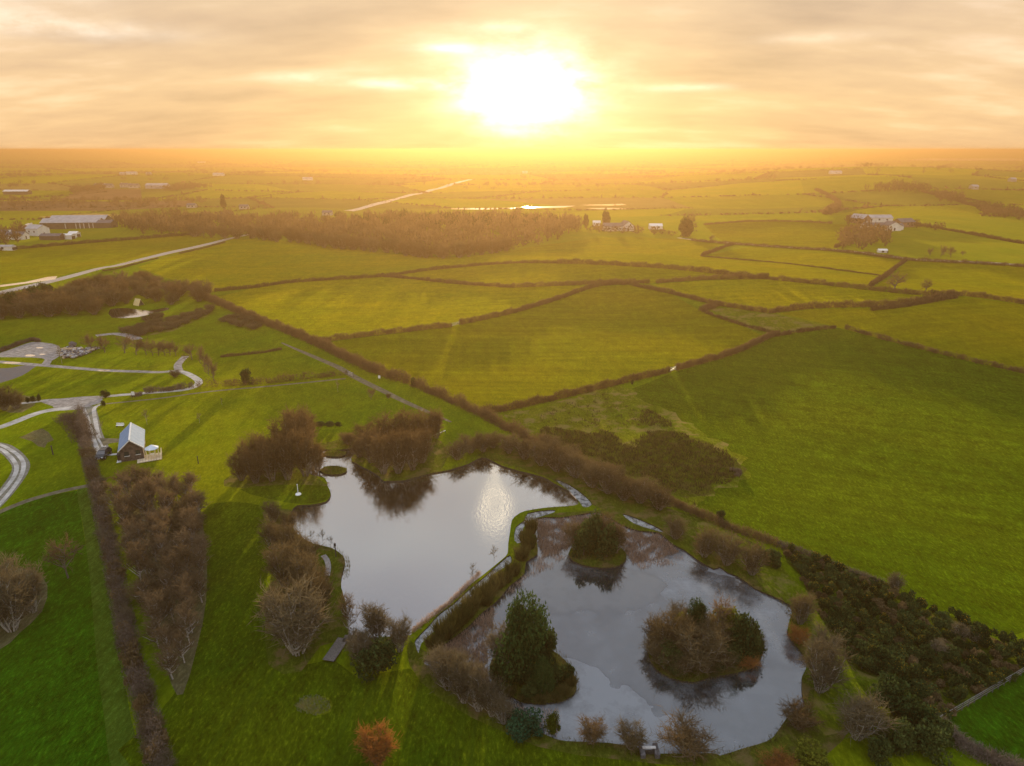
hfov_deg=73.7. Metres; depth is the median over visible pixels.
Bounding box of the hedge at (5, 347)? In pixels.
[0,337,41,351]
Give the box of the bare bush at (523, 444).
[509,435,535,460]
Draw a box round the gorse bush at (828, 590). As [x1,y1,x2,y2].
[821,585,833,594]
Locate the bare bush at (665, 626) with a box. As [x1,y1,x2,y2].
[646,600,684,643]
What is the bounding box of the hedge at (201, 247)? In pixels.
[178,241,224,253]
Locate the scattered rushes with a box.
[541,392,708,505]
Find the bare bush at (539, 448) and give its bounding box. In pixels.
[524,437,552,466]
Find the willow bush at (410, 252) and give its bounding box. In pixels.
[406,242,417,255]
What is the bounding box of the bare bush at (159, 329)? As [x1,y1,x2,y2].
[155,326,164,331]
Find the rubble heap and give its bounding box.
[59,346,100,358]
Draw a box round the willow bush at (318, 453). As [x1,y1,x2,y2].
[305,439,327,471]
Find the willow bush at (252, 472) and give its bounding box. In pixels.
[235,445,267,482]
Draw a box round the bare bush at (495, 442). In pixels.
[483,429,501,447]
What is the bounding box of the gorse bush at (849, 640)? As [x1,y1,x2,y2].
[834,628,854,645]
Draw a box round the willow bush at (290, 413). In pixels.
[278,406,304,427]
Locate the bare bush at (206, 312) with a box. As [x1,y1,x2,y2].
[201,310,210,314]
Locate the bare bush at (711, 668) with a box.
[688,646,724,678]
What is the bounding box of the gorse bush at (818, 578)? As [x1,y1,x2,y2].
[811,572,823,582]
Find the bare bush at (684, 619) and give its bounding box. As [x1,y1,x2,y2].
[669,603,712,650]
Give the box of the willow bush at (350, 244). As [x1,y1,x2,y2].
[344,235,362,249]
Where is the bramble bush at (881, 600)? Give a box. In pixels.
[873,597,884,603]
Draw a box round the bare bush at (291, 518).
[275,508,299,529]
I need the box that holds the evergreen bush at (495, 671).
[489,657,508,684]
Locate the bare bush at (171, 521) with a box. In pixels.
[167,509,181,530]
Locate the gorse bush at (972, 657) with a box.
[963,654,979,667]
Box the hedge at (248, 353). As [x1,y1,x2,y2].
[221,347,281,356]
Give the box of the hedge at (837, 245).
[834,226,862,247]
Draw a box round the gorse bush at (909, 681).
[898,675,917,687]
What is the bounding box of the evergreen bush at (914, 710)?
[897,693,937,732]
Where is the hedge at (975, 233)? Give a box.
[918,223,1023,243]
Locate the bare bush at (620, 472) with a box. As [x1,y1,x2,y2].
[606,462,630,480]
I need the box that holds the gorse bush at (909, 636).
[902,631,914,644]
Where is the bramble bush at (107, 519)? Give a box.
[98,515,112,523]
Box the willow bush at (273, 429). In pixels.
[265,408,298,460]
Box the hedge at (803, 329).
[769,325,836,338]
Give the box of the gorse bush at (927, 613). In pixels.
[918,609,931,617]
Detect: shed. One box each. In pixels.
[0,245,16,250]
[39,233,64,239]
[64,234,75,238]
[67,231,80,236]
[96,220,117,227]
[877,249,887,252]
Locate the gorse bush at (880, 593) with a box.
[876,585,888,599]
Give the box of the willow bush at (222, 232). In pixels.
[216,227,229,238]
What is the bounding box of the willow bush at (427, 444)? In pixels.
[409,423,437,462]
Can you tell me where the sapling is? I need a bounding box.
[489,545,498,557]
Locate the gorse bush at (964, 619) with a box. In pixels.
[958,613,971,626]
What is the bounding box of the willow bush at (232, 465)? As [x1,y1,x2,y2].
[225,446,251,480]
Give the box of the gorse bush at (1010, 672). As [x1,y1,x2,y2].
[1002,666,1018,681]
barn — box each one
[2,190,31,194]
[39,218,103,228]
[50,215,111,219]
[145,183,169,188]
[850,213,870,223]
[869,215,893,221]
[893,218,915,226]
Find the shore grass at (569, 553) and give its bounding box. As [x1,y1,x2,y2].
[294,455,804,760]
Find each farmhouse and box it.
[25,223,49,235]
[103,183,113,187]
[119,182,128,186]
[125,172,137,174]
[128,183,139,187]
[186,203,196,207]
[213,173,224,175]
[239,204,249,208]
[302,177,312,179]
[322,210,332,214]
[593,220,600,225]
[602,223,621,230]
[621,220,633,230]
[828,171,841,173]
[882,220,901,230]
[969,185,978,188]
[1007,177,1016,181]
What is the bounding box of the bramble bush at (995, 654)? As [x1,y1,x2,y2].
[989,648,1003,661]
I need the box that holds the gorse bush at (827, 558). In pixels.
[822,554,832,564]
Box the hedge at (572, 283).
[511,278,650,287]
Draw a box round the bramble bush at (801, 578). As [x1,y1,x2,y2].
[799,576,811,589]
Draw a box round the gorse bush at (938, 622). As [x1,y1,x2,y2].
[931,616,949,629]
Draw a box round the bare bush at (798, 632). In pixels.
[786,622,816,645]
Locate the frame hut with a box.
[133,298,144,305]
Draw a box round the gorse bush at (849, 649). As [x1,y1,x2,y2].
[844,646,859,658]
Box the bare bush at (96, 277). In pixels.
[90,273,106,281]
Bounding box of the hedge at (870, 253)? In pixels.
[690,238,1023,266]
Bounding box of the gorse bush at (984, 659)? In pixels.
[977,651,991,666]
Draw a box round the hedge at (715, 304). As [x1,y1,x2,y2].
[698,300,720,310]
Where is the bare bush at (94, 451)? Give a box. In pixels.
[85,447,97,453]
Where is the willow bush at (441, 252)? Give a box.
[432,243,449,258]
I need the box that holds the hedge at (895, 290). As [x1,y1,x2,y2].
[768,274,1023,303]
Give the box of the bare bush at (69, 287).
[55,282,78,298]
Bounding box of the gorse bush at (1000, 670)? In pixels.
[990,666,1006,674]
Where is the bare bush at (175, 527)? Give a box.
[165,521,185,542]
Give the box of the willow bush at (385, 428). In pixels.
[368,407,408,440]
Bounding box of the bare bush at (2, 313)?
[0,303,9,318]
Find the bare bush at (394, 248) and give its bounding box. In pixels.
[389,237,400,253]
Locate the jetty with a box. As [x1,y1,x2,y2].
[323,635,350,661]
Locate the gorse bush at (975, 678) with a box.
[966,671,986,687]
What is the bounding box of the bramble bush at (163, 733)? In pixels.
[147,727,169,745]
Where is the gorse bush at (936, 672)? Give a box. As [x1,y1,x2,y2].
[922,663,941,680]
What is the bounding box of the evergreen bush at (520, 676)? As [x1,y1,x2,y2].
[505,658,533,684]
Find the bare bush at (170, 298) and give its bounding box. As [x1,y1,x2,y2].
[161,291,179,304]
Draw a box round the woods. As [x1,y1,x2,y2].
[0,153,1023,188]
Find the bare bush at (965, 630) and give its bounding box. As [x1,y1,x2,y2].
[949,620,971,641]
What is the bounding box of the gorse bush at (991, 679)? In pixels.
[984,672,998,687]
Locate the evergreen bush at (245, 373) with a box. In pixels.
[239,367,254,384]
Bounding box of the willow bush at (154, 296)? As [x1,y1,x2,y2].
[142,287,166,301]
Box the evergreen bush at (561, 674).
[551,663,569,689]
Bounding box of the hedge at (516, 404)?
[480,366,671,412]
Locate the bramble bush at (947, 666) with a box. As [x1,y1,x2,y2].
[942,661,954,670]
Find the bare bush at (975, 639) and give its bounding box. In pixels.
[963,631,984,642]
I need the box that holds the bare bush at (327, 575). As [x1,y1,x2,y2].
[305,561,337,608]
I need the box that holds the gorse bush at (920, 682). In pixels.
[913,677,938,691]
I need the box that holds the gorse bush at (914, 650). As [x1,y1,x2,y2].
[906,645,919,657]
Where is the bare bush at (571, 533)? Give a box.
[561,520,580,548]
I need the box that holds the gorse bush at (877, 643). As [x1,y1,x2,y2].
[869,638,882,650]
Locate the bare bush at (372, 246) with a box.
[364,238,382,251]
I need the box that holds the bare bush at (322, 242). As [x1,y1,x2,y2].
[315,232,329,247]
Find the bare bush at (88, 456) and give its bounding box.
[81,454,95,461]
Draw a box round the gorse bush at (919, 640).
[914,634,925,648]
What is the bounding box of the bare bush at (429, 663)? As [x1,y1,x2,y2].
[419,640,451,673]
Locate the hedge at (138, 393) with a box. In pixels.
[130,391,142,396]
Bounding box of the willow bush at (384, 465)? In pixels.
[366,425,397,473]
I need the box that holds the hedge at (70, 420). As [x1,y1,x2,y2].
[53,411,100,442]
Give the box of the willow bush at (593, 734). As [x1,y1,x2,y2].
[576,711,609,747]
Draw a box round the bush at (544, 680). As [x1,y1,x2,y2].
[528,655,555,694]
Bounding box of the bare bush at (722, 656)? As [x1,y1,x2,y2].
[705,635,742,671]
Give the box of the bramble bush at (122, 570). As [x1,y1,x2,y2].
[106,567,126,577]
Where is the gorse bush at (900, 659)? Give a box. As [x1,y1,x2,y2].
[896,656,903,667]
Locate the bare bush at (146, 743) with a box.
[137,737,161,756]
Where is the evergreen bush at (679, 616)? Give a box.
[672,611,686,625]
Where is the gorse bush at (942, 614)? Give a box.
[935,610,952,620]
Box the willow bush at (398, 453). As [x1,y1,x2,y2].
[380,426,416,473]
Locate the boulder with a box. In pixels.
[69,341,76,346]
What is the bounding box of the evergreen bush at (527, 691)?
[521,678,538,698]
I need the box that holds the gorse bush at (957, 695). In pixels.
[943,686,966,704]
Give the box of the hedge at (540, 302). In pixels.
[458,280,630,324]
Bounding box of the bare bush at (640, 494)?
[624,474,658,503]
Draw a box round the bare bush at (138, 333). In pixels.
[132,330,146,335]
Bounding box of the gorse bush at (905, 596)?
[897,588,916,601]
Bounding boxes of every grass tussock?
[422,629,446,649]
[427,612,463,640]
[440,608,464,631]
[444,599,470,626]
[451,597,478,619]
[458,585,483,610]
[467,577,493,599]
[479,577,501,595]
[479,589,495,605]
[486,568,511,588]
[497,565,515,583]
[501,556,523,576]
[502,685,516,696]
[512,542,530,560]
[514,692,532,703]
[516,528,534,538]
[518,528,538,549]
[523,513,540,533]
[530,692,548,705]
[547,688,565,703]
[559,679,574,697]
[564,672,577,686]
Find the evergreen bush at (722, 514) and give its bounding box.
[716,510,725,520]
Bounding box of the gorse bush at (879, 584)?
[877,582,889,590]
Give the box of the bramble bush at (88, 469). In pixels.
[85,467,98,473]
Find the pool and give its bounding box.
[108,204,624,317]
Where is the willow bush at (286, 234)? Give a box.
[282,227,296,241]
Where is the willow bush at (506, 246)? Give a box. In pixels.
[496,236,514,250]
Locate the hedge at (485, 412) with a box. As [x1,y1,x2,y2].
[409,376,617,472]
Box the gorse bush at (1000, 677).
[995,672,1006,684]
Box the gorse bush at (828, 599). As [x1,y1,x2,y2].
[825,597,831,604]
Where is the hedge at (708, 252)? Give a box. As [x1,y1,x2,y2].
[700,242,733,255]
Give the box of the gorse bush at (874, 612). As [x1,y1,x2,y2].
[867,607,880,617]
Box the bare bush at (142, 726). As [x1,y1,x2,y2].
[133,712,169,739]
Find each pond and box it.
[291,449,577,636]
[424,514,805,754]
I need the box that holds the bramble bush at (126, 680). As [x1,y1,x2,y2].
[123,672,137,687]
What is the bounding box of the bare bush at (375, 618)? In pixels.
[352,598,389,642]
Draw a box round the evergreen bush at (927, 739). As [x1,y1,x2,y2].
[910,716,954,765]
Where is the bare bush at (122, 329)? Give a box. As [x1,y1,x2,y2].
[118,326,128,332]
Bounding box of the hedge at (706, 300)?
[630,280,767,312]
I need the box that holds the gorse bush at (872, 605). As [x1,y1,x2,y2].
[866,602,877,609]
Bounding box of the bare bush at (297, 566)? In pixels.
[280,541,329,591]
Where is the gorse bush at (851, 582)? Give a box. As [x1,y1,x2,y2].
[845,576,860,586]
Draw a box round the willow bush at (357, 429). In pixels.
[349,420,383,438]
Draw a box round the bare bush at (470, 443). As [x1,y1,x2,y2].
[456,432,483,454]
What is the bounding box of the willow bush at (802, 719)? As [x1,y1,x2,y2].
[777,691,832,737]
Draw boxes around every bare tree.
[20,287,45,300]
[42,532,86,578]
[79,330,94,347]
[91,332,109,351]
[108,270,128,278]
[112,331,135,352]
[124,288,137,298]
[126,336,145,354]
[135,336,152,354]
[142,336,160,354]
[150,275,162,284]
[151,339,165,355]
[155,341,172,354]
[160,340,174,352]
[168,341,181,354]
[181,343,194,358]
[185,285,195,296]
[195,346,204,362]
[197,350,211,368]
[203,356,212,373]
[203,362,217,380]
[204,224,216,237]
[367,388,376,396]
[685,209,697,233]
[706,589,735,621]
[885,268,909,287]
[920,278,933,290]
[940,246,948,255]
[946,247,957,256]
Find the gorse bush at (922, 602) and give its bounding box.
[916,597,927,608]
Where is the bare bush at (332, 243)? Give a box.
[323,234,339,248]
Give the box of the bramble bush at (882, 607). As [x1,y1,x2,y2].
[872,598,890,613]
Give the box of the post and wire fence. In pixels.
[941,668,1023,715]
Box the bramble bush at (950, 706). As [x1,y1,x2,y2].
[936,702,956,716]
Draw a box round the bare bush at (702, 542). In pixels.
[688,524,723,557]
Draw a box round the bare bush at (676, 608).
[665,596,689,618]
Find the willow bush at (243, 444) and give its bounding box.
[232,432,257,458]
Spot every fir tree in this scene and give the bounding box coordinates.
[219,194,226,208]
[583,214,588,226]
[602,210,610,222]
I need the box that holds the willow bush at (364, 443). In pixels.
[353,423,381,462]
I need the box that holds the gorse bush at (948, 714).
[934,707,952,719]
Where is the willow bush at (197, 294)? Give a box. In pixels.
[188,287,210,301]
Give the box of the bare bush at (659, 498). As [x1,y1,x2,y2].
[646,483,679,510]
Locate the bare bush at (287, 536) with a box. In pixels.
[269,517,307,555]
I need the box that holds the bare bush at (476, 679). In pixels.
[454,650,500,712]
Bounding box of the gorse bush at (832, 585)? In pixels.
[827,581,836,590]
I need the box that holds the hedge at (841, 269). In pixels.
[701,255,880,274]
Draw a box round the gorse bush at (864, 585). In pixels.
[860,579,868,590]
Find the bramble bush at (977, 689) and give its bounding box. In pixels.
[970,684,985,694]
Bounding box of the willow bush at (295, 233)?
[288,227,302,242]
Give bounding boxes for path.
[0,333,345,574]
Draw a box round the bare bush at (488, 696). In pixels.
[475,671,510,723]
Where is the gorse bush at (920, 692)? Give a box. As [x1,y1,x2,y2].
[907,686,934,703]
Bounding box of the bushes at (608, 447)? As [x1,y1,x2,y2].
[540,408,740,493]
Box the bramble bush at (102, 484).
[91,480,107,488]
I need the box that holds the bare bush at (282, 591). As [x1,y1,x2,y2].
[257,575,300,621]
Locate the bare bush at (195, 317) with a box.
[190,314,200,318]
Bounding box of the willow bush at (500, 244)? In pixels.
[491,239,503,252]
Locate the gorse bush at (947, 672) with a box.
[941,668,957,677]
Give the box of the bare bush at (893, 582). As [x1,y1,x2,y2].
[884,572,905,590]
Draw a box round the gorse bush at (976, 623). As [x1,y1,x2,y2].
[970,621,983,627]
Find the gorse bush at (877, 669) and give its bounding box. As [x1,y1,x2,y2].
[868,663,886,675]
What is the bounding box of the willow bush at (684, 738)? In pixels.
[650,704,724,763]
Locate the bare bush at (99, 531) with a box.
[92,526,113,537]
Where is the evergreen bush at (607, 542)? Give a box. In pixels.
[592,521,619,559]
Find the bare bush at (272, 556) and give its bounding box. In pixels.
[257,533,306,587]
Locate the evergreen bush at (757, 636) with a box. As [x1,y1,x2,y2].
[745,623,763,657]
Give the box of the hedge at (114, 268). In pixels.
[102,257,157,270]
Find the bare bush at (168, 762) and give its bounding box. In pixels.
[150,749,176,765]
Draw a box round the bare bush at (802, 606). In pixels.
[785,588,821,624]
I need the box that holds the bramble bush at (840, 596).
[836,590,843,599]
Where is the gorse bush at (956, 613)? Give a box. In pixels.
[948,606,970,621]
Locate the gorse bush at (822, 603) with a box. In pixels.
[818,597,827,609]
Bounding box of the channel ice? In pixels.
[415,482,661,652]
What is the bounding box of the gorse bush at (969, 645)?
[963,642,978,650]
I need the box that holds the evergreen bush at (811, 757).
[786,734,832,765]
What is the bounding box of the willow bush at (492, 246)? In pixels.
[486,239,499,253]
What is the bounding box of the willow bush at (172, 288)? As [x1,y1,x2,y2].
[167,282,185,300]
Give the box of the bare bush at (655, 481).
[633,472,659,489]
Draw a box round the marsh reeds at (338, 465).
[311,449,374,476]
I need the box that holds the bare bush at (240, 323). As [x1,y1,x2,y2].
[231,320,244,326]
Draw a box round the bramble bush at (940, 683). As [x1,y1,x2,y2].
[936,678,945,687]
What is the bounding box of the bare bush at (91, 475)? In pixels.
[86,470,99,479]
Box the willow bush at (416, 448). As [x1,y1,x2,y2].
[390,426,425,470]
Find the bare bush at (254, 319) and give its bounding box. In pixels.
[246,315,255,321]
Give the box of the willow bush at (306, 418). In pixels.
[279,402,319,445]
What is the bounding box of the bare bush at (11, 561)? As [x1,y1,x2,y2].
[0,551,22,598]
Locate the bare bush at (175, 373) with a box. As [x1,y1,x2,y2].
[167,369,182,376]
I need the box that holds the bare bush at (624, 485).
[611,474,645,500]
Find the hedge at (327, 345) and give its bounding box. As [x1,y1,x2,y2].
[203,293,411,383]
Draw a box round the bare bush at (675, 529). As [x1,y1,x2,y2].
[662,510,689,540]
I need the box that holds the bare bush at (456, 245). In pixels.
[452,240,466,257]
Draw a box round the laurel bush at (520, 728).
[506,706,543,743]
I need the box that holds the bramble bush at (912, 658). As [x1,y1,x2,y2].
[908,654,918,665]
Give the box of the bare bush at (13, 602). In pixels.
[0,553,36,632]
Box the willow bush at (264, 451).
[250,433,284,483]
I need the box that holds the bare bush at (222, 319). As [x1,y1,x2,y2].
[218,316,227,321]
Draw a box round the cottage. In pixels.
[117,422,144,461]
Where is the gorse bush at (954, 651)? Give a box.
[944,643,962,658]
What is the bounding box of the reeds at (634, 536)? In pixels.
[429,513,679,692]
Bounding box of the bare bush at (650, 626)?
[639,612,667,639]
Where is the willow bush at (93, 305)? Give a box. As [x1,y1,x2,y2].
[83,298,104,314]
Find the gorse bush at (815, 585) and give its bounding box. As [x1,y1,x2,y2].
[807,581,820,591]
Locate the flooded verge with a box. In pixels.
[0,276,56,286]
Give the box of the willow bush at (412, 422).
[392,404,427,439]
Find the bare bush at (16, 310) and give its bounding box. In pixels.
[3,300,28,318]
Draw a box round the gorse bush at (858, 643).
[852,637,870,655]
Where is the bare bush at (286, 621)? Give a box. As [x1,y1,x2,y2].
[249,569,338,661]
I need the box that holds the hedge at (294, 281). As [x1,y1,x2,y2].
[214,273,383,291]
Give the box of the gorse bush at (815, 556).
[810,551,821,562]
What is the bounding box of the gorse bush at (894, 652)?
[888,646,907,660]
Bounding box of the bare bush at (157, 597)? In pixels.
[139,582,174,615]
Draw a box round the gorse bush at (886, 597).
[881,591,894,602]
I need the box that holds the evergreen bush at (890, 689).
[869,670,916,715]
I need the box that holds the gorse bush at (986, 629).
[975,623,998,636]
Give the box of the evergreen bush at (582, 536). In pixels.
[571,527,597,558]
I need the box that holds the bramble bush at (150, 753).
[141,743,159,763]
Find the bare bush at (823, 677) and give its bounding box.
[794,633,856,699]
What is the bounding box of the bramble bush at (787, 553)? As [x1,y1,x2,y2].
[783,549,791,556]
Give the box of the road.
[0,179,1021,382]
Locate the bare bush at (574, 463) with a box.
[557,447,590,478]
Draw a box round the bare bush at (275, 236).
[268,230,283,241]
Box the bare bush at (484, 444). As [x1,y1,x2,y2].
[470,431,493,453]
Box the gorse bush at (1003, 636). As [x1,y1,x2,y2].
[997,630,1015,643]
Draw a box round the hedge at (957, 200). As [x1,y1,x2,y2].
[920,189,1018,211]
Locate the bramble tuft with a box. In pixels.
[729,467,742,475]
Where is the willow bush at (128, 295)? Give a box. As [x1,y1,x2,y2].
[118,288,133,303]
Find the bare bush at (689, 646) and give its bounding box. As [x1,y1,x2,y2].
[667,619,737,678]
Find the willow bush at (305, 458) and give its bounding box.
[283,421,324,476]
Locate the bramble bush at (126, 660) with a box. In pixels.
[118,651,135,668]
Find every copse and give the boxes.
[0,194,206,206]
[0,220,26,244]
[69,181,105,192]
[110,207,214,231]
[162,181,211,190]
[585,222,677,234]
[823,200,843,214]
[835,218,892,248]
[844,213,864,224]
[864,179,930,191]
[911,219,945,229]
[933,188,969,203]
[972,199,1023,219]
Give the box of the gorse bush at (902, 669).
[895,661,909,675]
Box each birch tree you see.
[100,477,123,505]
[106,493,134,513]
[108,493,136,518]
[109,468,133,486]
[111,489,135,513]
[114,526,139,552]
[115,473,130,496]
[116,540,153,579]
[118,471,140,496]
[122,459,145,482]
[124,535,155,573]
[125,480,149,515]
[125,574,159,604]
[128,471,157,483]
[131,611,176,647]
[132,475,158,503]
[134,467,156,481]
[134,584,159,617]
[136,510,159,533]
[137,501,155,523]
[137,505,169,525]
[137,584,175,624]
[138,475,159,508]
[143,515,172,544]
[146,619,180,658]
[148,466,167,488]
[149,505,178,532]
[151,485,176,509]
[151,488,176,514]
[151,640,184,679]
[152,471,172,492]
[156,505,176,525]
[157,584,180,622]
[161,626,198,662]
[166,467,185,500]
[166,526,193,553]
[167,508,202,528]
[169,570,196,607]
[169,582,201,614]
[169,588,203,632]
[169,601,204,642]
[170,575,183,599]
[173,513,202,543]
[175,482,197,496]
[177,501,202,541]
[178,566,205,590]
[180,469,200,491]
[180,472,197,492]
[185,487,204,511]
[187,489,210,510]
[188,569,209,602]
[189,531,208,550]
[189,541,212,562]
[337,590,359,634]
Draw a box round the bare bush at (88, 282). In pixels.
[87,280,100,291]
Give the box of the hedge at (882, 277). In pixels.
[867,257,907,285]
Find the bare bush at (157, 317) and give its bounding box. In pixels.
[150,314,161,319]
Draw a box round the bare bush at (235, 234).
[227,226,244,238]
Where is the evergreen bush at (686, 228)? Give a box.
[678,216,693,236]
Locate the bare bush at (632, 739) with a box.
[610,712,652,754]
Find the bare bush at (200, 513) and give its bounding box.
[193,510,208,530]
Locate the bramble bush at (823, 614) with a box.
[817,609,827,619]
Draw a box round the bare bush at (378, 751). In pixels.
[350,718,401,765]
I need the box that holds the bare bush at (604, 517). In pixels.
[585,505,618,531]
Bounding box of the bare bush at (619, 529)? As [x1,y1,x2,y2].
[603,517,628,552]
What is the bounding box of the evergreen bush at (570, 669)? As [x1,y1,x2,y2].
[564,662,575,676]
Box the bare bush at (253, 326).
[247,324,261,328]
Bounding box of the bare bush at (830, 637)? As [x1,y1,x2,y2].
[806,620,849,657]
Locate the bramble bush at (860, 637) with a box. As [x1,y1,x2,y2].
[854,634,867,641]
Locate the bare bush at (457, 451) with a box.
[443,437,469,459]
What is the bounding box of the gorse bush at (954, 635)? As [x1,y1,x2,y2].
[949,627,962,637]
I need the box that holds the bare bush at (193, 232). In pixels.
[186,224,204,236]
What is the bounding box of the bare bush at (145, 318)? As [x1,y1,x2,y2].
[139,315,152,320]
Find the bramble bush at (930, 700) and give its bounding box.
[923,696,934,704]
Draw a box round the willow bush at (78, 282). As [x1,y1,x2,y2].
[64,277,86,290]
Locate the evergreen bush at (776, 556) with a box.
[766,547,781,568]
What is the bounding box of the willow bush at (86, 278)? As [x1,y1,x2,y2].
[75,275,93,284]
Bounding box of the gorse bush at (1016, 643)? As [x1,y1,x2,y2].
[1007,636,1023,651]
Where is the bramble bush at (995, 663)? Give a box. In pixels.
[990,660,1003,667]
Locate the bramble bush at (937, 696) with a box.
[931,689,943,701]
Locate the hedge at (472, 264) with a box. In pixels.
[385,259,556,275]
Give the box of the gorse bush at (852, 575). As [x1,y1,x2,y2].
[849,571,861,579]
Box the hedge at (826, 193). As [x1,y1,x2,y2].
[814,188,841,213]
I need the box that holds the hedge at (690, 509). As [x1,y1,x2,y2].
[619,476,779,546]
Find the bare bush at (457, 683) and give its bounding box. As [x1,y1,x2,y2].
[445,645,482,705]
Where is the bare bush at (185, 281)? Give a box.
[172,278,188,286]
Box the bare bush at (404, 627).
[382,607,415,653]
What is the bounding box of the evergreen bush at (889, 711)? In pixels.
[873,707,890,727]
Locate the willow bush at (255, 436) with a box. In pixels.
[242,428,273,454]
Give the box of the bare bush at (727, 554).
[704,525,748,566]
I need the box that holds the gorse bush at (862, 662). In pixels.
[851,654,874,672]
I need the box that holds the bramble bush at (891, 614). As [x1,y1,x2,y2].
[885,608,897,618]
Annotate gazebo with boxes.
[145,445,158,459]
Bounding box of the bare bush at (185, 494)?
[178,489,193,506]
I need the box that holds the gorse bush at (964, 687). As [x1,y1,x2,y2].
[955,683,968,697]
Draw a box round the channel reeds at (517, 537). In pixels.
[417,480,659,641]
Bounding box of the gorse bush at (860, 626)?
[853,622,866,630]
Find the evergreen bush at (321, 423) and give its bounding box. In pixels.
[316,421,324,426]
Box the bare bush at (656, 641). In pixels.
[638,630,672,656]
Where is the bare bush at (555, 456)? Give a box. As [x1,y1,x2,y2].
[536,438,572,471]
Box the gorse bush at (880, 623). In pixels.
[876,620,888,630]
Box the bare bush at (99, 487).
[90,483,106,491]
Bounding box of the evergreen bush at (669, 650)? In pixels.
[658,639,682,669]
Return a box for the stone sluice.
[638,743,659,758]
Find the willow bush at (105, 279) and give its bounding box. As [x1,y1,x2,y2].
[98,275,113,285]
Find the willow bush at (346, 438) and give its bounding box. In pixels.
[338,431,355,443]
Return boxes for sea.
[911,158,1023,160]
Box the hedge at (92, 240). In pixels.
[0,232,189,250]
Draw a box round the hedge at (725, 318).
[702,309,777,331]
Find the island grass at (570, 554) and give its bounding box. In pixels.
[320,450,749,700]
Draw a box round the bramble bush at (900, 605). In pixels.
[897,601,907,610]
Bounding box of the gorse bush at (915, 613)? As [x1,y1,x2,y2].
[906,608,921,617]
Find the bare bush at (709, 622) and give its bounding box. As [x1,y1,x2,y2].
[695,604,735,644]
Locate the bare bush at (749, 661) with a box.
[736,651,762,670]
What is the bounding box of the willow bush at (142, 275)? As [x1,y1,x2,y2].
[135,270,152,282]
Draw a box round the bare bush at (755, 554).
[735,538,771,576]
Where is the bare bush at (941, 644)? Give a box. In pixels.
[928,637,948,654]
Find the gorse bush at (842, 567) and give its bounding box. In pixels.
[833,561,847,571]
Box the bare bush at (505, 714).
[488,687,516,724]
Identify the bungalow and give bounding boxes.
[5,230,29,239]
[648,223,662,229]
[860,221,883,227]
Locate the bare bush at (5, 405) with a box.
[0,383,17,409]
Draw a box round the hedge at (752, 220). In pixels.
[704,219,831,224]
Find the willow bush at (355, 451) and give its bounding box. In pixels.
[347,432,369,456]
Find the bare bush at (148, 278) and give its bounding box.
[143,273,162,283]
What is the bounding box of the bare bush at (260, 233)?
[255,227,267,239]
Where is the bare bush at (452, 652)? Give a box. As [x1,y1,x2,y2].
[435,643,471,676]
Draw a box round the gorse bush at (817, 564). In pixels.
[805,561,821,572]
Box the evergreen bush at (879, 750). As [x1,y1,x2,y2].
[867,734,893,765]
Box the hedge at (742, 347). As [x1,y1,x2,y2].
[675,328,780,370]
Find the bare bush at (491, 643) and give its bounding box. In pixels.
[481,616,513,664]
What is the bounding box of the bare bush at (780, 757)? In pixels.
[756,744,800,765]
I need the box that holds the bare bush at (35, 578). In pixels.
[0,556,48,615]
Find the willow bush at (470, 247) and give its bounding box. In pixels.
[459,240,476,256]
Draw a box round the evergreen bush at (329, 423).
[324,421,334,426]
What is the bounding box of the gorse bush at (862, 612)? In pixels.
[858,608,870,617]
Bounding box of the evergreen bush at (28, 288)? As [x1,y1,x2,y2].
[21,285,39,292]
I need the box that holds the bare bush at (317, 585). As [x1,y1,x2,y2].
[287,565,332,625]
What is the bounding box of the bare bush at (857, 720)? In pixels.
[825,687,909,745]
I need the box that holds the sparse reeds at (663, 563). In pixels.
[496,552,682,732]
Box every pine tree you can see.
[489,588,551,685]
[686,596,710,636]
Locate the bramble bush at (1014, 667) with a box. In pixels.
[1000,661,1021,673]
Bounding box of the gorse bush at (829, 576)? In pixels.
[825,571,836,583]
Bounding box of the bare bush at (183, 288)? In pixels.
[175,282,188,295]
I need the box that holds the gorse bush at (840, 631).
[834,627,851,635]
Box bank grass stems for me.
[80,445,145,765]
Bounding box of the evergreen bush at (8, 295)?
[2,291,25,306]
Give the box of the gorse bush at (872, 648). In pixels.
[864,643,875,654]
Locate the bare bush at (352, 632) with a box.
[346,625,367,647]
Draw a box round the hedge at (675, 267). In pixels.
[557,257,768,278]
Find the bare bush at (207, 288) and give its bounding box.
[193,278,215,293]
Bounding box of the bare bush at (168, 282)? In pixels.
[158,277,173,289]
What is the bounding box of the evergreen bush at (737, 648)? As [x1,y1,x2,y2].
[725,641,745,667]
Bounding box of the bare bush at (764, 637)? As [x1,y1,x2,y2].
[758,628,767,653]
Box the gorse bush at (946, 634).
[941,629,952,638]
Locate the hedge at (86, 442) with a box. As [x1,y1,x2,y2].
[72,402,177,765]
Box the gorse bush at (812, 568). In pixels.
[806,564,816,574]
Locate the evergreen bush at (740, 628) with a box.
[727,611,765,658]
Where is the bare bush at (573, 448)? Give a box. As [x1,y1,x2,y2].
[560,440,581,456]
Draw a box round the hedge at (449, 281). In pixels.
[383,273,511,287]
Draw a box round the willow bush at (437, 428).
[425,408,444,438]
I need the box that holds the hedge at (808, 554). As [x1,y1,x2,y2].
[776,540,884,583]
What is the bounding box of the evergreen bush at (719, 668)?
[709,661,725,677]
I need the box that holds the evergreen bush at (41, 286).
[36,281,52,291]
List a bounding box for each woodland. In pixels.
[123,207,582,256]
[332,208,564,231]
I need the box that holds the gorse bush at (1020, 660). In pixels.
[1015,654,1023,667]
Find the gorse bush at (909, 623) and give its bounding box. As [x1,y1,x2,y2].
[897,611,920,631]
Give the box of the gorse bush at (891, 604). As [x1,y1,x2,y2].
[887,598,897,609]

